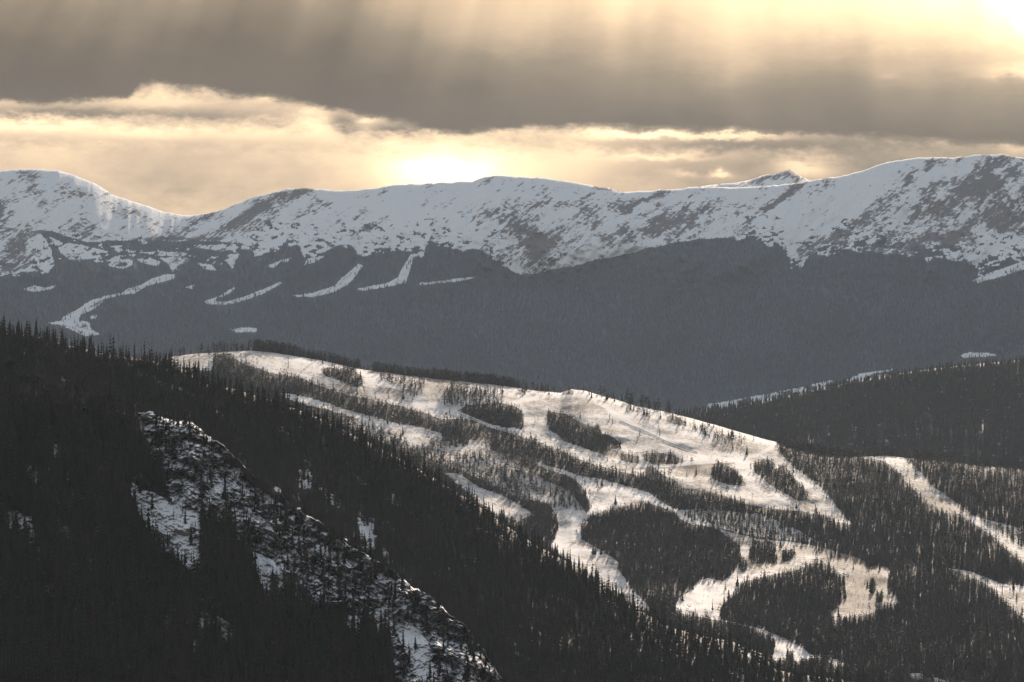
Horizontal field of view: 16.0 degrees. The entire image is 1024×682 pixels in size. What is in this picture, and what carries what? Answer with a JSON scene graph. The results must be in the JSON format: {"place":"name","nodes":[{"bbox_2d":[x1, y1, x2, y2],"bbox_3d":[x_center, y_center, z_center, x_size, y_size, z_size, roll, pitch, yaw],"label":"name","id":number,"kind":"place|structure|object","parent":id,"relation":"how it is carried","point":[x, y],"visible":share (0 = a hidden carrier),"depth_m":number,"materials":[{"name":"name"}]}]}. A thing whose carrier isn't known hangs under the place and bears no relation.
{"place":"outdoors","nodes":[
{"label":"outdoors","id":0,"kind":"place"},
{"bbox_2d":[0,402,502,681],"bbox_3d":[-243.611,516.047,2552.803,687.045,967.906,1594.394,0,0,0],"label":"rocky spur","id":1,"kind":"structure","parent":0,"point":[183,487],"depth_m":2222.51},
{"bbox_2d":[24,465,33,499],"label":"spruce tree","id":2,"kind":"object","parent":1,"relation":"on","point":[29,482],"visible":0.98,"depth_m":2249.71,"materials":[{"name":"green plant"}]},
{"bbox_2d":[29,499,35,524],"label":"spruce tree","id":3,"kind":"object","parent":1,"relation":"on","point":[32,515],"visible":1,"depth_m":2219.65,"materials":[{"name":"green plant"}]},
{"bbox_2d":[31,467,36,494],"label":"spruce tree","id":4,"kind":"object","parent":1,"relation":"on","point":[34,482],"visible":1,"depth_m":2248.64,"materials":[{"name":"green plant"}]},
{"bbox_2d":[32,531,37,563],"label":"spruce tree","id":5,"kind":"object","parent":1,"relation":"on","point":[34,545],"visible":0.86,"depth_m":2167.26,"materials":[{"name":"green plant"}]},
{"bbox_2d":[34,468,40,502],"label":"spruce tree","id":6,"kind":"object","parent":1,"relation":"on","point":[37,482],"visible":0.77,"depth_m":2248.38,"materials":[{"name":"green plant"}]},
{"bbox_2d":[128,461,133,487],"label":"spruce tree","id":7,"kind":"object","parent":1,"relation":"on","point":[130,479],"visible":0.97,"depth_m":2257.88,"materials":[{"name":"green plant"}]},
{"bbox_2d":[137,474,142,492],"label":"spruce tree","id":8,"kind":"object","parent":1,"relation":"on","point":[140,490],"visible":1,"depth_m":2256.41,"materials":[{"name":"green plant"}]},
{"bbox_2d":[141,411,153,420],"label":"boulder","id":9,"kind":"object","parent":1,"relation":"on","point":[144,417],"visible":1,"depth_m":2344.92,"materials":[{"name":"grey stone"}]},
{"bbox_2d":[150,492,154,509],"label":"spruce tree","id":10,"kind":"object","parent":1,"relation":"on","point":[152,507],"visible":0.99,"depth_m":2237.40,"materials":[{"name":"green plant"}]},
{"bbox_2d":[154,410,158,428],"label":"spruce tree","id":11,"kind":"object","parent":1,"relation":"on","point":[156,421],"visible":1,"depth_m":2323.31,"materials":[{"name":"green plant"}]},
{"bbox_2d":[155,422,162,447],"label":"spruce tree","id":12,"kind":"object","parent":1,"relation":"on","point":[158,442],"visible":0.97,"depth_m":2308.28,"materials":[{"name":"green plant"}]},
{"bbox_2d":[157,446,161,476],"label":"spruce tree","id":13,"kind":"object","parent":1,"relation":"on","point":[159,458],"visible":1,"depth_m":2272.70,"materials":[{"name":"green plant"}]},
{"bbox_2d":[161,469,167,492],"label":"spruce tree","id":14,"kind":"object","parent":1,"relation":"on","point":[164,490],"visible":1,"depth_m":2258.59,"materials":[{"name":"green plant"}]},
{"bbox_2d":[164,438,168,453],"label":"spruce tree","id":15,"kind":"object","parent":1,"relation":"on","point":[166,449],"visible":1,"depth_m":2295.31,"materials":[{"name":"green plant"}]},
{"bbox_2d":[166,461,171,483],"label":"spruce tree","id":16,"kind":"object","parent":1,"relation":"on","point":[168,469],"visible":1,"depth_m":2267.08,"materials":[{"name":"green plant"}]},
{"bbox_2d":[170,433,176,452],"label":"spruce tree","id":17,"kind":"object","parent":1,"relation":"on","point":[173,445],"visible":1,"depth_m":2302.63,"materials":[{"name":"green plant"}]},
{"bbox_2d":[175,547,179,569],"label":"spruce tree","id":18,"kind":"object","parent":1,"relation":"on","point":[177,562],"visible":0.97,"depth_m":2174.20,"materials":[{"name":"green plant"}]},
{"bbox_2d":[175,406,180,426],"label":"spruce tree","id":19,"kind":"object","parent":1,"relation":"on","point":[177,421],"visible":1,"depth_m":2294.85,"materials":[{"name":"green plant"}]},
{"bbox_2d":[182,405,188,424],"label":"spruce tree","id":20,"kind":"object","parent":1,"relation":"on","point":[185,418],"visible":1,"depth_m":2298.99,"materials":[{"name":"green plant"}]},
{"bbox_2d":[187,419,192,440],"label":"spruce tree","id":21,"kind":"object","parent":1,"relation":"on","point":[189,432],"visible":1,"depth_m":2291.53,"materials":[{"name":"green plant"}]},
{"bbox_2d":[188,524,193,545],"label":"spruce tree","id":22,"kind":"object","parent":1,"relation":"on","point":[190,538],"visible":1,"depth_m":2186.91,"materials":[{"name":"green plant"}]},
{"bbox_2d":[193,592,201,634],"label":"spruce tree","id":23,"kind":"object","parent":1,"relation":"on","point":[197,620],"visible":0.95,"depth_m":2100.46,"materials":[{"name":"green plant"}]},
{"bbox_2d":[197,474,205,496],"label":"spruce tree","id":24,"kind":"object","parent":1,"relation":"on","point":[200,488],"visible":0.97,"depth_m":2256.49,"materials":[{"name":"green plant"}]},
{"bbox_2d":[197,495,206,524],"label":"spruce tree","id":25,"kind":"object","parent":1,"relation":"on","point":[201,512],"visible":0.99,"depth_m":2200.34,"materials":[{"name":"green plant"}]},
{"bbox_2d":[198,525,208,562],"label":"spruce tree","id":26,"kind":"object","parent":1,"relation":"on","point":[203,541],"visible":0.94,"depth_m":2162.92,"materials":[{"name":"green plant"}]},
{"bbox_2d":[213,423,218,440],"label":"spruce tree","id":27,"kind":"object","parent":1,"relation":"on","point":[216,436],"visible":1,"depth_m":2316.07,"materials":[{"name":"green plant"}]},
{"bbox_2d":[221,474,227,499],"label":"spruce tree","id":28,"kind":"object","parent":1,"relation":"on","point":[224,494],"visible":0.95,"depth_m":2243.46,"materials":[{"name":"green plant"}]},
{"bbox_2d":[245,517,252,548],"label":"spruce tree","id":29,"kind":"object","parent":1,"relation":"on","point":[248,531],"visible":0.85,"depth_m":2207.57,"materials":[{"name":"green plant"}]},
{"bbox_2d":[250,552,257,586],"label":"spruce tree","id":30,"kind":"object","parent":1,"relation":"on","point":[254,565],"visible":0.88,"depth_m":2162.20,"materials":[{"name":"green plant"}]},
{"bbox_2d":[254,531,259,544],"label":"spruce tree","id":31,"kind":"object","parent":1,"relation":"on","point":[257,539],"visible":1,"depth_m":2226.90,"materials":[{"name":"green plant"}]},
{"bbox_2d":[255,493,261,510],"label":"spruce tree","id":32,"kind":"object","parent":1,"relation":"on","point":[257,503],"visible":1,"depth_m":2257.70,"materials":[{"name":"green plant"}]},
{"bbox_2d":[271,503,275,527],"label":"spruce tree","id":33,"kind":"object","parent":1,"relation":"on","point":[273,515],"visible":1,"depth_m":2224.80,"materials":[{"name":"green plant"}]},
{"bbox_2d":[273,509,279,534],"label":"spruce tree","id":34,"kind":"object","parent":1,"relation":"on","point":[276,527],"visible":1,"depth_m":2214.91,"materials":[{"name":"green plant"}]},
{"bbox_2d":[273,577,281,614],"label":"spruce tree","id":35,"kind":"object","parent":1,"relation":"on","point":[276,591],"visible":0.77,"depth_m":2125.73,"materials":[{"name":"green plant"}]},
{"bbox_2d":[278,504,283,522],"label":"spruce tree","id":36,"kind":"object","parent":1,"relation":"on","point":[280,517],"visible":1,"depth_m":2233.98,"materials":[{"name":"green plant"}]},
{"bbox_2d":[281,484,284,504],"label":"spruce tree","id":37,"kind":"object","parent":1,"relation":"on","point":[282,501],"visible":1,"depth_m":2276.03,"materials":[{"name":"green plant"}]},
{"bbox_2d":[281,526,284,546],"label":"spruce tree","id":38,"kind":"object","parent":1,"relation":"on","point":[282,535],"visible":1,"depth_m":2224.96,"materials":[{"name":"green plant"}]},
{"bbox_2d":[283,502,291,530],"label":"spruce tree","id":39,"kind":"object","parent":1,"relation":"on","point":[286,522],"visible":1,"depth_m":2229.97,"materials":[{"name":"green plant"}]},
{"bbox_2d":[290,528,294,549],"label":"spruce tree","id":40,"kind":"object","parent":1,"relation":"on","point":[292,547],"visible":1,"depth_m":2226.52,"materials":[{"name":"green plant"}]},
{"bbox_2d":[295,530,301,555],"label":"spruce tree","id":41,"kind":"object","parent":1,"relation":"on","point":[298,549],"visible":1,"depth_m":2212.28,"materials":[{"name":"green plant"}]},
{"bbox_2d":[299,552,304,572],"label":"spruce tree","id":42,"kind":"object","parent":1,"relation":"on","point":[302,566],"visible":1,"depth_m":2204.37,"materials":[{"name":"green plant"}]},
{"bbox_2d":[304,540,309,567],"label":"spruce tree","id":43,"kind":"object","parent":1,"relation":"on","point":[306,558],"visible":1,"depth_m":2203.33,"materials":[{"name":"green plant"}]},
{"bbox_2d":[310,555,314,572],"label":"spruce tree","id":44,"kind":"object","parent":1,"relation":"on","point":[312,567],"visible":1,"depth_m":2204.22,"materials":[{"name":"green plant"}]},
{"bbox_2d":[320,554,326,582],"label":"spruce tree","id":45,"kind":"object","parent":1,"relation":"on","point":[323,567],"visible":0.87,"depth_m":2203.97,"materials":[{"name":"green plant"}]},
{"bbox_2d":[322,570,326,594],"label":"spruce tree","id":46,"kind":"object","parent":1,"relation":"on","point":[324,584],"visible":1,"depth_m":2179.82,"materials":[{"name":"green plant"}]},
{"bbox_2d":[324,535,326,552],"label":"spruce tree","id":47,"kind":"object","parent":1,"relation":"on","point":[325,547],"visible":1,"depth_m":2216.02,"materials":[{"name":"green plant"}]},
{"bbox_2d":[326,542,331,561],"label":"spruce tree","id":48,"kind":"object","parent":1,"relation":"on","point":[328,550],"visible":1,"depth_m":2216.78,"materials":[{"name":"green plant"}]},
{"bbox_2d":[334,550,339,575],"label":"spruce tree","id":49,"kind":"object","parent":1,"relation":"on","point":[336,559],"visible":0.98,"depth_m":2223.48,"materials":[{"name":"green plant"}]},
{"bbox_2d":[335,537,339,558],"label":"spruce tree","id":50,"kind":"object","parent":1,"relation":"on","point":[338,545],"visible":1,"depth_m":2226.17,"materials":[{"name":"green plant"}]},
{"bbox_2d":[336,575,341,606],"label":"spruce tree","id":51,"kind":"object","parent":1,"relation":"on","point":[338,587],"visible":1,"depth_m":2181.85,"materials":[{"name":"green plant"}]},
{"bbox_2d":[338,518,345,540],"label":"spruce tree","id":52,"kind":"object","parent":1,"relation":"on","point":[341,535],"visible":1,"depth_m":2239.65,"materials":[{"name":"green plant"}]},
{"bbox_2d":[342,544,346,563],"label":"spruce tree","id":53,"kind":"object","parent":1,"relation":"on","point":[344,556],"visible":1,"depth_m":2224.81,"materials":[{"name":"green plant"}]},
{"bbox_2d":[343,573,347,608],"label":"spruce tree","id":54,"kind":"object","parent":1,"relation":"on","point":[345,590],"visible":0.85,"depth_m":2188.38,"materials":[{"name":"green plant"}]},
{"bbox_2d":[351,588,355,611],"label":"spruce tree","id":55,"kind":"object","parent":1,"relation":"on","point":[353,600],"visible":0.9,"depth_m":2178.11,"materials":[{"name":"green plant"}]},
{"bbox_2d":[353,525,358,552],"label":"spruce tree","id":56,"kind":"object","parent":1,"relation":"on","point":[355,543],"visible":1,"depth_m":2236.40,"materials":[{"name":"green plant"}]},
{"bbox_2d":[358,542,363,562],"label":"spruce tree","id":57,"kind":"object","parent":1,"relation":"on","point":[360,554],"visible":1,"depth_m":2232.64,"materials":[{"name":"green plant"}]},
{"bbox_2d":[359,560,362,578],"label":"spruce tree","id":58,"kind":"object","parent":1,"relation":"on","point":[360,569],"visible":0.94,"depth_m":2229.91,"materials":[{"name":"green plant"}]},
{"bbox_2d":[359,606,365,636],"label":"spruce tree","id":59,"kind":"object","parent":1,"relation":"on","point":[361,622],"visible":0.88,"depth_m":2121.68,"materials":[{"name":"green plant"}]},
{"bbox_2d":[363,536,366,556],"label":"spruce tree","id":60,"kind":"object","parent":1,"relation":"on","point":[365,549],"visible":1,"depth_m":2229.90,"materials":[{"name":"green plant"}]},
{"bbox_2d":[363,564,370,585],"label":"spruce tree","id":61,"kind":"object","parent":1,"relation":"on","point":[367,580],"visible":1,"depth_m":2214.29,"materials":[{"name":"green plant"}]},
{"bbox_2d":[368,536,373,560],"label":"spruce tree","id":62,"kind":"object","parent":1,"relation":"on","point":[370,552],"visible":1,"depth_m":2222.54,"materials":[{"name":"green plant"}]},
{"bbox_2d":[368,561,373,588],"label":"spruce tree","id":63,"kind":"object","parent":1,"relation":"on","point":[370,576],"visible":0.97,"depth_m":2220.39,"materials":[{"name":"green plant"}]},
{"bbox_2d":[374,544,377,561],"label":"spruce tree","id":64,"kind":"object","parent":1,"relation":"on","point":[375,557],"visible":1,"depth_m":2221.31,"materials":[{"name":"green plant"}]},
{"bbox_2d":[381,605,390,645],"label":"spruce tree","id":65,"kind":"object","parent":1,"relation":"on","point":[385,621],"visible":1,"depth_m":2111.16,"materials":[{"name":"green plant"}]},
{"bbox_2d":[386,559,389,579],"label":"spruce tree","id":66,"kind":"object","parent":1,"relation":"on","point":[387,573],"visible":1,"depth_m":2214.67,"materials":[{"name":"green plant"}]},
{"bbox_2d":[387,613,394,647],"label":"spruce tree","id":67,"kind":"object","parent":1,"relation":"on","point":[389,631],"visible":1,"depth_m":2104.34,"materials":[{"name":"green plant"}]},
{"bbox_2d":[389,549,392,570],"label":"spruce tree","id":68,"kind":"object","parent":1,"relation":"on","point":[391,566],"visible":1,"depth_m":2234.62,"materials":[{"name":"green plant"}]},
{"bbox_2d":[390,660,394,681],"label":"spruce tree","id":69,"kind":"object","parent":1,"relation":"on","point":[391,672],"visible":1,"depth_m":2082.34,"materials":[{"name":"green plant"}]},
{"bbox_2d":[391,580,397,605],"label":"spruce tree","id":70,"kind":"object","parent":1,"relation":"on","point":[395,594],"visible":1,"depth_m":2170.29,"materials":[{"name":"green plant"}]},
{"bbox_2d":[400,569,405,590],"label":"spruce tree","id":71,"kind":"object","parent":1,"relation":"on","point":[402,588],"visible":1,"depth_m":2173.14,"materials":[{"name":"green plant"}]},
{"bbox_2d":[401,632,404,654],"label":"spruce tree","id":72,"kind":"object","parent":1,"relation":"on","point":[403,645],"visible":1,"depth_m":2116.89,"materials":[{"name":"green plant"}]},
{"bbox_2d":[402,656,405,677],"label":"spruce tree","id":73,"kind":"object","parent":1,"relation":"on","point":[403,669],"visible":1,"depth_m":2092.28,"materials":[{"name":"green plant"}]},
{"bbox_2d":[412,593,417,615],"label":"spruce tree","id":74,"kind":"object","parent":1,"relation":"on","point":[414,609],"visible":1,"depth_m":2175.67,"materials":[{"name":"green plant"}]},
{"bbox_2d":[413,592,424,599],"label":"boulder","id":75,"kind":"object","parent":1,"relation":"on","point":[422,594],"visible":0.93,"depth_m":2196.33,"materials":[{"name":"grey stone"}]},
{"bbox_2d":[421,605,431,633],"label":"spruce tree","id":76,"kind":"object","parent":1,"relation":"on","point":[426,626],"visible":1,"depth_m":2159.58,"materials":[{"name":"green plant"}]},
{"bbox_2d":[436,591,441,606],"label":"spruce tree","id":77,"kind":"object","parent":1,"relation":"on","point":[439,602],"visible":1,"depth_m":2176.19,"materials":[{"name":"green plant"}]},
{"bbox_2d":[437,652,441,676],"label":"spruce tree","id":78,"kind":"object","parent":1,"relation":"on","point":[439,670],"visible":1,"depth_m":2085.65,"materials":[{"name":"green plant"}]},
{"bbox_2d":[441,637,445,654],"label":"spruce tree","id":79,"kind":"object","parent":1,"relation":"on","point":[443,649],"visible":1,"depth_m":2124.58,"materials":[{"name":"green plant"}]},
{"bbox_2d":[459,616,463,636],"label":"spruce tree","id":80,"kind":"object","parent":1,"relation":"on","point":[460,631],"visible":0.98,"depth_m":2178.17,"materials":[{"name":"green plant"}]},
{"bbox_2d":[459,634,463,649],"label":"spruce tree","id":81,"kind":"object","parent":1,"relation":"on","point":[460,645],"visible":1,"depth_m":2141.32,"materials":[{"name":"green plant"}]},
{"bbox_2d":[464,655,471,681],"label":"spruce tree","id":82,"kind":"object","parent":1,"relation":"on","point":[467,666],"visible":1,"depth_m":2096.97,"materials":[{"name":"green plant"}]},
{"bbox_2d":[467,625,472,654],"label":"spruce tree","id":83,"kind":"object","parent":1,"relation":"on","point":[470,647],"visible":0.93,"depth_m":2138.10,"materials":[{"name":"green plant"}]},
{"bbox_2d":[470,641,476,663],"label":"spruce tree","id":84,"kind":"object","parent":1,"relation":"on","point":[473,658],"visible":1,"depth_m":2108.38,"materials":[{"name":"green plant"}]},
{"bbox_2d":[474,634,478,651],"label":"spruce tree","id":85,"kind":"object","parent":1,"relation":"on","point":[476,646],"visible":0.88,"depth_m":2157.89,"materials":[{"name":"green plant"}]},
{"bbox_2d":[479,640,482,658],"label":"spruce tree","id":86,"kind":"object","parent":1,"relation":"on","point":[480,651],"visible":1,"depth_m":2142.84,"materials":[{"name":"green plant"}]},
{"bbox_2d":[481,655,487,674],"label":"spruce tree","id":87,"kind":"object","parent":1,"relation":"on","point":[485,666],"visible":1,"depth_m":2131.73,"materials":[{"name":"green plant"}]},
{"bbox_2d":[486,634,490,662],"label":"spruce tree","id":88,"kind":"object","parent":1,"relation":"on","point":[488,651],"visible":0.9,"depth_m":2166.40,"materials":[{"name":"green plant"}]},
{"bbox_2d":[488,644,494,666],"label":"spruce tree","id":89,"kind":"object","parent":1,"relation":"on","point":[491,661],"visible":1,"depth_m":2143.91,"materials":[{"name":"green plant"}]},
{"bbox_2d":[0,333,843,681],"bbox_3d":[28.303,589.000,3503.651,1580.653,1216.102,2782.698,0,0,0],"label":"hill","id":90,"kind":"structure","parent":0,"point":[8,361],"depth_m":3110.51,"materials":[{"name":"green plant"}]},
{"bbox_2d":[308,462,316,487],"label":"spruce tree","id":91,"kind":"object","parent":90,"relation":"on","point":[314,478],"visible":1,"depth_m":3049.48,"materials":[{"name":"green plant"}]},
{"bbox_2d":[353,503,358,525],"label":"spruce tree","id":92,"kind":"object","parent":90,"relation":"on","point":[356,516],"visible":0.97,"depth_m":3034.30,"materials":[{"name":"green plant"}]},
{"bbox_2d":[0,314,902,681],"bbox_3d":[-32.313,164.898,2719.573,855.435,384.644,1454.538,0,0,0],"label":"spruce forest","id":93,"kind":"object","parent":90,"relation":"on","point":[132,534],"visible":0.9,"depth_m":2956.16,"materials":[{"name":"green plant"}]},
{"bbox_2d":[692,630,696,650],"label":"spruce tree","id":94,"kind":"object","parent":90,"relation":"on","point":[694,644],"visible":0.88,"depth_m":3290.30,"materials":[{"name":"green plant"}]},
{"bbox_2d":[0,154,1023,413],"bbox_3d":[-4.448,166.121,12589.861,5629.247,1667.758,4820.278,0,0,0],"label":"mountain range","id":95,"kind":"structure","parent":0,"point":[968,206],"depth_m":12498.03,"materials":[{"name":"white snow"}]},
{"bbox_2d":[0,222,1023,413],"bbox_3d":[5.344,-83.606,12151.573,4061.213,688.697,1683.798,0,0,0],"label":"distant forest","id":96,"kind":"object","parent":95,"relation":"on","point":[567,326],"visible":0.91,"depth_m":11994.37,"materials":[{"name":"green plant"}]},
{"bbox_2d":[0,0,1023,214],"label":"sky","id":97,"kind":"structure","parent":0,"point":[181,107],"materials":[{"name":"grey"}]},
{"bbox_2d":[154,351,1023,681],"bbox_3d":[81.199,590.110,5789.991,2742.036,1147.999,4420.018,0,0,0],"label":"ski ridge","id":98,"kind":"structure","parent":0,"point":[710,449],"depth_m":5703.57,"materials":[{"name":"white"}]},
{"bbox_2d":[148,338,1023,681],"bbox_3d":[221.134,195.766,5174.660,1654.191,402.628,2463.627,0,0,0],"label":"pine forest","id":99,"kind":"object","parent":98,"relation":"on","point":[1006,660],"visible":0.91,"depth_m":5268.56,"materials":[{"name":"green plant"}]},
{"bbox_2d":[206,358,1023,656],"bbox_3d":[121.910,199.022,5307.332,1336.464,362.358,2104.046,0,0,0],"label":"brush","id":100,"kind":"object","parent":98,"relation":"on","point":[685,520],"visible":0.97,"depth_m":5539.85,"materials":[{"name":"brown plant"}]},
{"bbox_2d":[621,421,697,452],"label":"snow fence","id":101,"kind":"object","parent":98,"relation":"on","point":[664,440],"visible":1,"depth_m":5990.44,"materials":[{"name":"brown wood"}]},
{"bbox_2d":[701,169,810,187],"bbox_3d":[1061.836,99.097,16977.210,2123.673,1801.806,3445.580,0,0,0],"label":"distant peak","id":102,"kind":"structure","parent":0,"point":[788,176],"depth_m":16916.19,"materials":[{"name":"white snow"}]},
{"bbox_2d":[694,361,1023,468],"bbox_3d":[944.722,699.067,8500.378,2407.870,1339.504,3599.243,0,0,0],"label":"forested hill","id":103,"kind":"structure","parent":0,"point":[878,429],"depth_m":8005.06,"materials":[{"name":"green plant"}]},
{"bbox_2d":[676,356,1023,468],"bbox_3d":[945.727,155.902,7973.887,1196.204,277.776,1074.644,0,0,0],"label":"hillside forest","id":104,"kind":"object","parent":103,"relation":"on","point":[999,420],"visible":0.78,"depth_m":8093.22,"materials":[{"name":"green plant"}]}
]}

